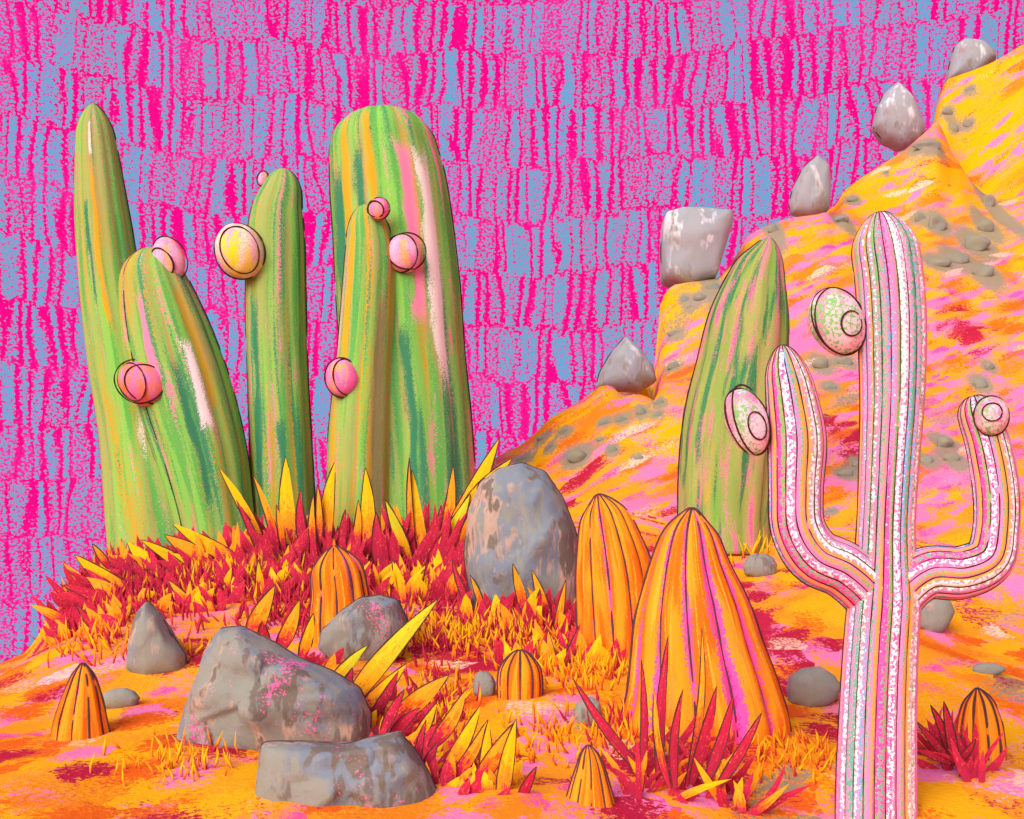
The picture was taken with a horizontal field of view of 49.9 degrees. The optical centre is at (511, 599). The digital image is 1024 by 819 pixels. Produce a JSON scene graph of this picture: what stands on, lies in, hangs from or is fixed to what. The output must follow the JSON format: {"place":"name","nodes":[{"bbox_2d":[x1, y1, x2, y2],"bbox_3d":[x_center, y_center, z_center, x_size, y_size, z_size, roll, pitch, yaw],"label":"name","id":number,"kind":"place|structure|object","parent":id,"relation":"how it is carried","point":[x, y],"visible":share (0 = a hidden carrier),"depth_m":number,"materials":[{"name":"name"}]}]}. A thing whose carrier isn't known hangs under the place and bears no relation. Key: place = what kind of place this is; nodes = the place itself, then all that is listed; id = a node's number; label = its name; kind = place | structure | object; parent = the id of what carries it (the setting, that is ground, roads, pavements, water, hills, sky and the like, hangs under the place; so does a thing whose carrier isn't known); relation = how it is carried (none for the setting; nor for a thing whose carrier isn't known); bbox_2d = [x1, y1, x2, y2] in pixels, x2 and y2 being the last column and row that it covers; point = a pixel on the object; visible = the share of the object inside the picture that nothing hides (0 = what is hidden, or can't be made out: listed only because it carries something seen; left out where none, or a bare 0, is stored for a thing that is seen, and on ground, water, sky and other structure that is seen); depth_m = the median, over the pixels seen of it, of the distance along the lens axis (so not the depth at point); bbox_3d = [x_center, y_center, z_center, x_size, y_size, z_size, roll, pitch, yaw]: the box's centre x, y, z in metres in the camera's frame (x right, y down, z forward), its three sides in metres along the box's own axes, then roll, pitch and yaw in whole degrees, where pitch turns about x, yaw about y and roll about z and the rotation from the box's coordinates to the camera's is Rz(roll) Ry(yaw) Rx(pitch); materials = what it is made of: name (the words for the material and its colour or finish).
{"place":"outdoors","nodes":[
{"label":"outdoors","id":0,"kind":"place"},
{"bbox_2d":[0,0,1023,662],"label":"sky","id":1,"kind":"structure","parent":0,"point":[584,146],"depth_m":97.76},
{"bbox_2d":[0,44,1023,818],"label":"ground","id":2,"kind":"structure","parent":0,"point":[974,324],"depth_m":9.50,"materials":[{"name":"sand"}]},
{"bbox_2d":[50,662,110,740],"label":"barrel cactus","id":3,"kind":"object","parent":2,"relation":"on","point":[81,713],"visible":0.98,"depth_m":6.23,"materials":[{"name":"orange plant"}]},
{"bbox_2d":[31,543,137,632],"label":"spiky plant","id":4,"kind":"object","parent":2,"relation":"on","point":[79,585],"visible":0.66,"depth_m":10.37,"materials":[{"name":"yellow plant"}]},
{"bbox_2d":[42,589,145,646],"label":"spiky plant","id":5,"kind":"object","parent":2,"relation":"on","point":[113,612],"visible":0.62,"depth_m":9.37,"materials":[{"name":"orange plant"}]},
{"bbox_2d":[103,688,139,708],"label":"stone","id":6,"kind":"object","parent":2,"relation":"on","point":[119,698],"visible":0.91,"depth_m":6.95,"materials":[{"name":"grey stone"}]},
{"bbox_2d":[74,104,175,552],"bbox_3d":[-4.158,-2.990,12.600,1.705,5.391,1.283,0,0,0],"label":"columnar cactus","id":7,"kind":"object","parent":2,"relation":"on","point":[135,500],"visible":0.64,"depth_m":12.26,"materials":[{"name":"plant"}]},
{"bbox_2d":[98,531,185,585],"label":"spiky plant","id":8,"kind":"object","parent":2,"relation":"on","point":[158,552],"visible":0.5,"depth_m":10.81,"materials":[{"name":"yellow plant"}]},
{"bbox_2d":[126,601,186,674],"bbox_3d":[-2.528,0.293,7.842,0.420,0.572,0.379,0,0,0],"label":"boulder","id":9,"kind":"object","parent":2,"relation":"on","point":[155,646],"visible":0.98,"depth_m":7.69,"materials":[{"name":"grey stone"}]},
{"bbox_2d":[113,236,254,540],"bbox_3d":[-3.552,-2.128,12.110,1.545,3.641,1.077,0,0,-16],"label":"columnar cactus","id":10,"kind":"object","parent":2,"relation":"on","point":[174,383],"visible":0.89,"depth_m":11.69,"materials":[{"name":"green plant"}]},
{"bbox_2d":[129,570,244,613],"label":"spiky plant","id":11,"kind":"object","parent":2,"relation":"on","point":[198,592],"visible":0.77,"depth_m":9.74,"materials":[{"name":"red plant"}]},
{"bbox_2d":[164,524,256,575],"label":"spiky plant","id":12,"kind":"object","parent":2,"relation":"on","point":[202,545],"visible":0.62,"depth_m":10.80,"materials":[{"name":"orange plant"}]},
{"bbox_2d":[198,550,311,596],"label":"spiky plant","id":13,"kind":"object","parent":2,"relation":"on","point":[225,572],"visible":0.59,"depth_m":10.26,"materials":[{"name":"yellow plant"}]},
{"bbox_2d":[219,469,309,562],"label":"spiky plant","id":14,"kind":"object","parent":2,"relation":"on","point":[252,523],"visible":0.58,"depth_m":11.00,"materials":[{"name":"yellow plant"}]},
{"bbox_2d":[214,168,315,526],"bbox_3d":[-2.739,-2.612,12.325,1.182,4.509,0.765,0,0,-20],"label":"columnar cactus","id":15,"kind":"object","parent":2,"relation":"on","point":[262,253],"visible":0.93,"depth_m":12.12,"materials":[{"name":"green plant"}]},
{"bbox_2d":[176,626,371,750],"bbox_3d":[-1.300,0.522,6.023,1.060,0.763,0.675,0,0,0],"label":"boulder","id":16,"kind":"object","parent":2,"relation":"on","point":[255,690],"visible":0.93,"depth_m":5.79,"materials":[{"name":"grey stone"}]},
{"bbox_2d":[245,585,343,669],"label":"spiky plant","id":17,"kind":"object","parent":2,"relation":"on","point":[257,619],"visible":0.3,"depth_m":7.23,"materials":[{"name":"orange plant"}]},
{"bbox_2d":[258,456,337,567],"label":"spiky plant","id":18,"kind":"object","parent":2,"relation":"on","point":[288,517],"visible":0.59,"depth_m":11.04,"materials":[{"name":"yellow plant"}]},
{"bbox_2d":[308,545,369,643],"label":"barrel cactus","id":19,"kind":"object","parent":2,"relation":"on","point":[338,580],"visible":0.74,"depth_m":8.57,"materials":[{"name":"orange plant"}]},
{"bbox_2d":[315,462,368,558],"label":"spiky plant","id":20,"kind":"object","parent":2,"relation":"on","point":[324,512],"visible":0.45,"depth_m":11.03,"materials":[{"name":"yellow plant"}]},
{"bbox_2d":[255,731,436,807],"bbox_3d":[-0.746,0.845,4.999,0.839,0.491,0.473,0,0,0],"label":"boulder","id":21,"kind":"object","parent":2,"relation":"on","point":[387,770],"visible":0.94,"depth_m":4.82,"materials":[{"name":"grey stone"}]},
{"bbox_2d":[324,197,394,530],"bbox_3d":[-1.641,-2.315,11.823,0.795,3.898,0.766,0,0,0],"label":"columnar cactus","id":22,"kind":"object","parent":2,"relation":"on","point":[357,373],"visible":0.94,"depth_m":11.59,"materials":[{"name":"green plant"}]},
{"bbox_2d":[318,594,407,660],"bbox_3d":[-1.101,0.236,8.122,0.665,0.557,0.500,0,0,0],"label":"boulder","id":23,"kind":"object","parent":2,"relation":"on","point":[375,622],"visible":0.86,"depth_m":7.92,"materials":[{"name":"grey stone"}]},
{"bbox_2d":[321,468,414,567],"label":"spiky plant","id":24,"kind":"object","parent":2,"relation":"on","point":[367,526],"visible":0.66,"depth_m":10.96,"materials":[{"name":"yellow plant"}]},
{"bbox_2d":[334,599,437,726],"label":"spiky plant","id":25,"kind":"object","parent":2,"relation":"on","point":[372,672],"visible":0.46,"depth_m":6.38,"materials":[{"name":"yellow plant"}]},
{"bbox_2d":[329,105,474,522],"bbox_3d":[-1.240,-2.962,12.434,1.691,5.155,1.559,0,0,0],"label":"columnar cactus","id":26,"kind":"object","parent":2,"relation":"on","point":[391,155],"visible":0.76,"depth_m":11.92,"materials":[{"name":"green plant"}]},
{"bbox_2d":[369,675,448,744],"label":"spiky plant","id":27,"kind":"object","parent":2,"relation":"on","point":[404,715],"visible":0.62,"depth_m":5.80,"materials":[{"name":"orange plant"}]},
{"bbox_2d":[363,549,464,603],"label":"spiky plant","id":28,"kind":"object","parent":2,"relation":"on","point":[441,574],"visible":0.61,"depth_m":9.85,"materials":[{"name":"yellow plant"}]},
{"bbox_2d":[381,458,456,570],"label":"spiky plant","id":29,"kind":"object","parent":2,"relation":"on","point":[417,518],"visible":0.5,"depth_m":10.93,"materials":[{"name":"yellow plant"}]},
{"bbox_2d":[30,525,835,788],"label":"grass","id":30,"kind":"structure","parent":2,"relation":"on","point":[466,633],"depth_m":8.38,"materials":[{"name":"yellow plant"}]},
{"bbox_2d":[415,690,495,786],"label":"spiky plant","id":31,"kind":"object","parent":2,"relation":"on","point":[460,756],"visible":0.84,"depth_m":5.18,"materials":[{"name":"orange plant"}]},
{"bbox_2d":[429,438,512,579],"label":"spiky plant","id":32,"kind":"object","parent":2,"relation":"on","point":[449,541],"visible":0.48,"depth_m":10.68,"materials":[{"name":"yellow plant"}]},
{"bbox_2d":[472,671,495,696],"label":"stone","id":33,"kind":"object","parent":2,"relation":"on","point":[486,680],"visible":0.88,"depth_m":6.65,"materials":[{"name":"grey stone"}]},
{"bbox_2d":[452,560,521,620],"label":"spiky plant","id":34,"kind":"object","parent":2,"relation":"on","point":[464,597],"visible":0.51,"depth_m":9.25,"materials":[{"name":"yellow plant"}]},
{"bbox_2d":[456,719,536,795],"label":"spiky plant","id":35,"kind":"object","parent":2,"relation":"on","point":[497,757],"visible":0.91,"depth_m":4.95,"materials":[{"name":"yellow plant"}]},
{"bbox_2d":[463,462,576,609],"bbox_3d":[0.093,-0.426,9.573,1.030,1.549,0.936,0,0,0],"label":"boulder","id":36,"kind":"object","parent":2,"relation":"on","point":[519,517],"visible":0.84,"depth_m":9.22,"materials":[{"name":"grey rock with pinkish-brown patches"}]},
{"bbox_2d":[496,649,543,699],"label":"barrel cactus","id":37,"kind":"object","parent":2,"relation":"on","point":[519,674],"visible":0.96,"depth_m":6.54,"materials":[{"name":"orange plant"}]},
{"bbox_2d":[500,564,576,632],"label":"spiky plant","id":38,"kind":"object","parent":2,"relation":"on","point":[539,600],"visible":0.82,"depth_m":8.96,"materials":[{"name":"orange plant"}]},
{"bbox_2d":[535,435,544,439],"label":"hillside stone","id":39,"kind":"object","parent":2,"relation":"on","point":[539,437],"visible":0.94,"depth_m":14.35,"materials":[{"name":"grey stone"}]},
{"bbox_2d":[545,445,553,450],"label":"hillside stone","id":40,"kind":"object","parent":2,"relation":"on","point":[547,447],"visible":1,"depth_m":14.08,"materials":[{"name":"grey stone"}]},
{"bbox_2d":[494,619,626,668],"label":"spiky plant","id":41,"kind":"object","parent":2,"relation":"on","point":[546,642],"visible":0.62,"depth_m":7.80,"materials":[{"name":"orange plant"}]},
{"bbox_2d":[567,450,586,462],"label":"hillside stone","id":42,"kind":"object","parent":2,"relation":"on","point":[575,456],"visible":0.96,"depth_m":13.66,"materials":[{"name":"grey stone"}]},
{"bbox_2d":[574,697,600,725],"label":"stone","id":43,"kind":"object","parent":2,"relation":"on","point":[581,710],"visible":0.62,"depth_m":6.03,"materials":[{"name":"grey stone"}]},
{"bbox_2d":[566,744,615,807],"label":"barrel cactus","id":44,"kind":"object","parent":2,"relation":"on","point":[589,784],"visible":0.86,"depth_m":4.87,"materials":[{"name":"orange plant"}]},
{"bbox_2d":[599,419,609,424],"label":"hillside stone","id":45,"kind":"object","parent":2,"relation":"on","point":[602,422],"visible":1,"depth_m":13.95,"materials":[{"name":"grey stone"}]},
{"bbox_2d":[607,445,616,452],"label":"hillside stone","id":46,"kind":"object","parent":2,"relation":"on","point":[611,448],"visible":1,"depth_m":13.43,"materials":[{"name":"grey stone"}]},
{"bbox_2d":[574,493,650,663],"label":"barrel cactus","id":47,"kind":"object","parent":2,"relation":"on","point":[613,556],"visible":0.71,"depth_m":7.91,"materials":[{"name":"orange plant"}]},
{"bbox_2d":[616,416,626,421],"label":"hillside stone","id":48,"kind":"object","parent":2,"relation":"on","point":[620,418],"visible":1,"depth_m":13.95,"materials":[{"name":"grey stone"}]},
{"bbox_2d":[596,337,655,392],"bbox_3d":[1.680,-3.468,16.188,0.890,0.802,0.713,0,0,0],"label":"boulder","id":49,"kind":"object","parent":2,"relation":"on","point":[627,366],"visible":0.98,"depth_m":15.93,"materials":[{"name":"grey stone"}]},
{"bbox_2d":[633,455,642,459],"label":"hillside stone","id":50,"kind":"object","parent":2,"relation":"on","point":[637,457],"visible":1,"depth_m":13.15,"materials":[{"name":"grey stone"}]},
{"bbox_2d":[636,407,645,414],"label":"hillside stone","id":51,"kind":"object","parent":2,"relation":"on","point":[640,411],"visible":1,"depth_m":13.94,"materials":[{"name":"grey stone"}]},
{"bbox_2d":[654,399,663,403],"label":"hillside stone","id":52,"kind":"object","parent":2,"relation":"on","point":[658,401],"visible":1,"depth_m":14.12,"materials":[{"name":"grey stone"}]},
{"bbox_2d":[667,362,679,369],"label":"hillside stone","id":53,"kind":"object","parent":2,"relation":"on","point":[671,365],"visible":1,"depth_m":16.07,"materials":[{"name":"grey stone"}]},
{"bbox_2d":[667,331,680,335],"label":"hillside stone","id":54,"kind":"object","parent":2,"relation":"on","point":[671,333],"visible":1,"depth_m":16.58,"materials":[{"name":"grey stone"}]},
{"bbox_2d":[681,295,688,301],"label":"hillside stone","id":55,"kind":"object","parent":2,"relation":"on","point":[684,298],"visible":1,"depth_m":16.89,"materials":[{"name":"beige stone"}]},
{"bbox_2d":[573,628,812,815],"bbox_3d":[0.823,0.568,5.316,1.071,0.882,0.798,0,0,0],"label":"spiky plant","id":56,"kind":"object","parent":2,"relation":"on","point":[723,757],"visible":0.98,"depth_m":5.08,"materials":[{"name":"red plant"}]},
{"bbox_2d":[660,207,732,287],"bbox_3d":[2.941,-5.591,17.577,1.146,1.233,1.174,0,0,0],"label":"boulder","id":57,"kind":"object","parent":2,"relation":"on","point":[693,241],"visible":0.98,"depth_m":17.13,"materials":[{"name":"grey stone"}]},
{"bbox_2d":[693,293,706,300],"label":"hillside stone","id":58,"kind":"object","parent":2,"relation":"on","point":[698,297],"visible":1,"depth_m":16.80,"materials":[{"name":"beige stone"}]},
{"bbox_2d":[621,507,791,747],"bbox_3d":[1.090,0.156,6.220,0.991,1.365,0.875,0,0,0],"label":"barrel cactus","id":59,"kind":"object","parent":2,"relation":"on","point":[692,585],"visible":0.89,"depth_m":5.99,"materials":[{"name":"orange plant"}]},
{"bbox_2d":[706,282,719,289],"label":"hillside stone","id":60,"kind":"object","parent":2,"relation":"on","point":[713,285],"visible":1,"depth_m":16.96,"materials":[{"name":"beige stone"}]},
{"bbox_2d":[677,238,789,553],"bbox_3d":[2.253,-2.067,11.200,1.149,3.241,1.001,0,0,0],"label":"columnar cactus","id":61,"kind":"object","parent":2,"relation":"on","point":[722,482],"visible":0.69,"depth_m":10.82,"materials":[{"name":"green plant"}]},
{"bbox_2d":[743,553,776,576],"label":"stone","id":62,"kind":"object","parent":2,"relation":"on","point":[757,565],"visible":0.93,"depth_m":10.04,"materials":[{"name":"grey stone"}]},
{"bbox_2d":[767,224,778,232],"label":"hillside stone","id":63,"kind":"object","parent":2,"relation":"on","point":[772,228],"visible":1,"depth_m":17.82,"materials":[{"name":"beige stone"}]},
{"bbox_2d":[788,156,830,216],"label":"boulder","id":64,"kind":"object","parent":2,"relation":"on","point":[810,194],"visible":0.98,"depth_m":18.66,"materials":[{"name":"grey stone"}]},
{"bbox_2d":[786,666,839,706],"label":"stone","id":65,"kind":"object","parent":2,"relation":"on","point":[817,686],"visible":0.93,"depth_m":7.00,"materials":[{"name":"grey stone"}]},
{"bbox_2d":[812,358,827,368],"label":"hillside stone","id":66,"kind":"object","parent":2,"relation":"on","point":[819,363],"visible":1,"depth_m":14.81,"materials":[{"name":"grey stone"}]},
{"bbox_2d":[824,383,836,388],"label":"hillside stone","id":67,"kind":"object","parent":2,"relation":"on","point":[829,386],"visible":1,"depth_m":14.29,"materials":[{"name":"grey stone"}]},
{"bbox_2d":[835,216,848,221],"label":"hillside stone","id":68,"kind":"object","parent":2,"relation":"on","point":[842,218],"visible":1,"depth_m":18.18,"materials":[{"name":"grey stone"}]},
{"bbox_2d":[837,357,852,364],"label":"hillside stone","id":69,"kind":"object","parent":2,"relation":"on","point":[845,361],"visible":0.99,"depth_m":14.91,"materials":[{"name":"grey stone"}]},
{"bbox_2d":[837,469,852,476],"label":"hillside stone","id":70,"kind":"object","parent":2,"relation":"on","point":[846,472],"visible":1,"depth_m":12.03,"materials":[{"name":"grey stone"}]},
{"bbox_2d":[847,197,857,201],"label":"hillside stone","id":71,"kind":"object","parent":2,"relation":"on","point":[852,199],"visible":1,"depth_m":19.46,"materials":[{"name":"grey stone"}]},
{"bbox_2d":[852,461,857,466],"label":"hillside stone","id":72,"kind":"object","parent":2,"relation":"on","point":[854,463],"visible":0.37,"depth_m":12.21,"materials":[{"name":"grey stone"}]},
{"bbox_2d":[723,211,1020,818],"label":"branching cactus","id":73,"kind":"object","parent":2,"relation":"on","point":[883,580],"visible":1,"depth_m":4.94,"materials":[{"name":"pink plant"}]},
{"bbox_2d":[872,82,924,151],"bbox_3d":[7.481,-9.359,21.297,0.994,1.277,0.928,0,0,0],"label":"boulder","id":74,"kind":"object","parent":2,"relation":"on","point":[898,124],"visible":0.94,"depth_m":20.98,"materials":[{"name":"grey stone"}]},
{"bbox_2d":[915,212,925,221],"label":"hillside stone","id":75,"kind":"object","parent":2,"relation":"on","point":[919,216],"visible":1,"depth_m":19.07,"materials":[{"name":"grey stone"}]},
{"bbox_2d":[912,141,940,149],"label":"hillside stone","id":76,"kind":"object","parent":2,"relation":"on","point":[929,144],"visible":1,"depth_m":20.26,"materials":[{"name":"grey stone"}]},
{"bbox_2d":[920,456,932,462],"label":"hillside stone","id":77,"kind":"object","parent":2,"relation":"on","point":[927,459],"visible":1,"depth_m":12.39,"materials":[{"name":"grey stone"}]},
{"bbox_2d":[920,599,954,632],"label":"stone","id":78,"kind":"object","parent":2,"relation":"on","point":[937,615],"visible":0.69,"depth_m":8.58,"materials":[{"name":"grey stone"}]},
{"bbox_2d":[928,215,946,230],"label":"hillside stone","id":79,"kind":"object","parent":2,"relation":"on","point":[937,222],"visible":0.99,"depth_m":18.78,"materials":[{"name":"beige stone"}]},
{"bbox_2d":[927,258,951,266],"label":"hillside stone","id":80,"kind":"object","parent":2,"relation":"on","point":[940,262],"visible":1,"depth_m":17.54,"materials":[{"name":"beige stone"}]},
{"bbox_2d":[937,436,953,447],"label":"hillside stone","id":81,"kind":"object","parent":2,"relation":"on","point":[944,441],"visible":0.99,"depth_m":12.86,"materials":[{"name":"grey stone"}]},
{"bbox_2d":[942,108,952,114],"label":"hillside stone","id":82,"kind":"object","parent":2,"relation":"on","point":[946,111],"visible":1,"depth_m":23.31,"materials":[{"name":"grey stone"}]},
{"bbox_2d":[943,453,960,460],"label":"hillside stone","id":83,"kind":"object","parent":2,"relation":"on","point":[951,457],"visible":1,"depth_m":12.41,"materials":[{"name":"grey stone"}]},
{"bbox_2d":[950,124,958,131],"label":"hillside stone","id":84,"kind":"object","parent":2,"relation":"on","point":[954,128],"visible":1,"depth_m":23.18,"materials":[{"name":"grey stone"}]},
{"bbox_2d":[946,253,969,263],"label":"hillside stone","id":85,"kind":"object","parent":2,"relation":"on","point":[960,258],"visible":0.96,"depth_m":17.72,"materials":[{"name":"beige stone"}]},
{"bbox_2d":[917,701,1007,782],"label":"spiky plant","id":86,"kind":"object","parent":2,"relation":"on","point":[946,747],"visible":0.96,"depth_m":5.54,"materials":[{"name":"red plant"}]},
{"bbox_2d":[963,119,972,126],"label":"hillside stone","id":87,"kind":"object","parent":2,"relation":"on","point":[967,123],"visible":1,"depth_m":23.21,"materials":[{"name":"grey stone"}]},
{"bbox_2d":[964,87,974,91],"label":"hillside stone","id":88,"kind":"object","parent":2,"relation":"on","point":[967,89],"visible":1,"depth_m":23.48,"materials":[{"name":"grey stone"}]},
{"bbox_2d":[945,38,995,82],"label":"boulder","id":89,"kind":"object","parent":2,"relation":"on","point":[969,54],"visible":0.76,"depth_m":24.25,"materials":[{"name":"grey stone"}]},
{"bbox_2d":[965,235,990,250],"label":"hillside stone","id":90,"kind":"object","parent":2,"relation":"on","point":[977,243],"visible":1,"depth_m":18.33,"materials":[{"name":"beige stone"}]},
{"bbox_2d":[973,378,986,385],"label":"hillside stone","id":91,"kind":"object","parent":2,"relation":"on","point":[975,381],"visible":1,"depth_m":14.71,"materials":[{"name":"grey stone"}]},
{"bbox_2d":[956,687,1006,760],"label":"barrel cactus","id":92,"kind":"object","parent":2,"relation":"on","point":[978,705],"visible":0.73,"depth_m":6.08,"materials":[{"name":"orange plant"}]},
{"bbox_2d":[975,380,987,388],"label":"hillside stone","id":93,"kind":"object","parent":2,"relation":"on","point":[980,384],"visible":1,"depth_m":14.66,"materials":[{"name":"grey stone"}]},
{"bbox_2d":[972,265,993,276],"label":"hillside stone","id":94,"kind":"object","parent":2,"relation":"on","point":[984,271],"visible":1,"depth_m":17.39,"materials":[{"name":"beige stone"}]},
{"bbox_2d":[978,219,993,231],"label":"hillside stone","id":95,"kind":"object","parent":2,"relation":"on","point":[986,225],"visible":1,"depth_m":19.00,"materials":[{"name":"beige stone"}]},
{"bbox_2d":[972,663,1005,674],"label":"stone","id":96,"kind":"object","parent":2,"relation":"on","point":[990,668],"visible":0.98,"depth_m":7.59,"materials":[{"name":"grey stone"}]},
{"bbox_2d":[982,194,995,206],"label":"hillside stone","id":97,"kind":"object","parent":2,"relation":"on","point":[989,200],"visible":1,"depth_m":20.04,"materials":[{"name":"grey stone"}]},
{"bbox_2d":[984,362,994,369],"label":"hillside stone","id":98,"kind":"object","parent":2,"relation":"on","point":[989,366],"visible":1,"depth_m":15.06,"materials":[{"name":"grey stone"}]}
]}

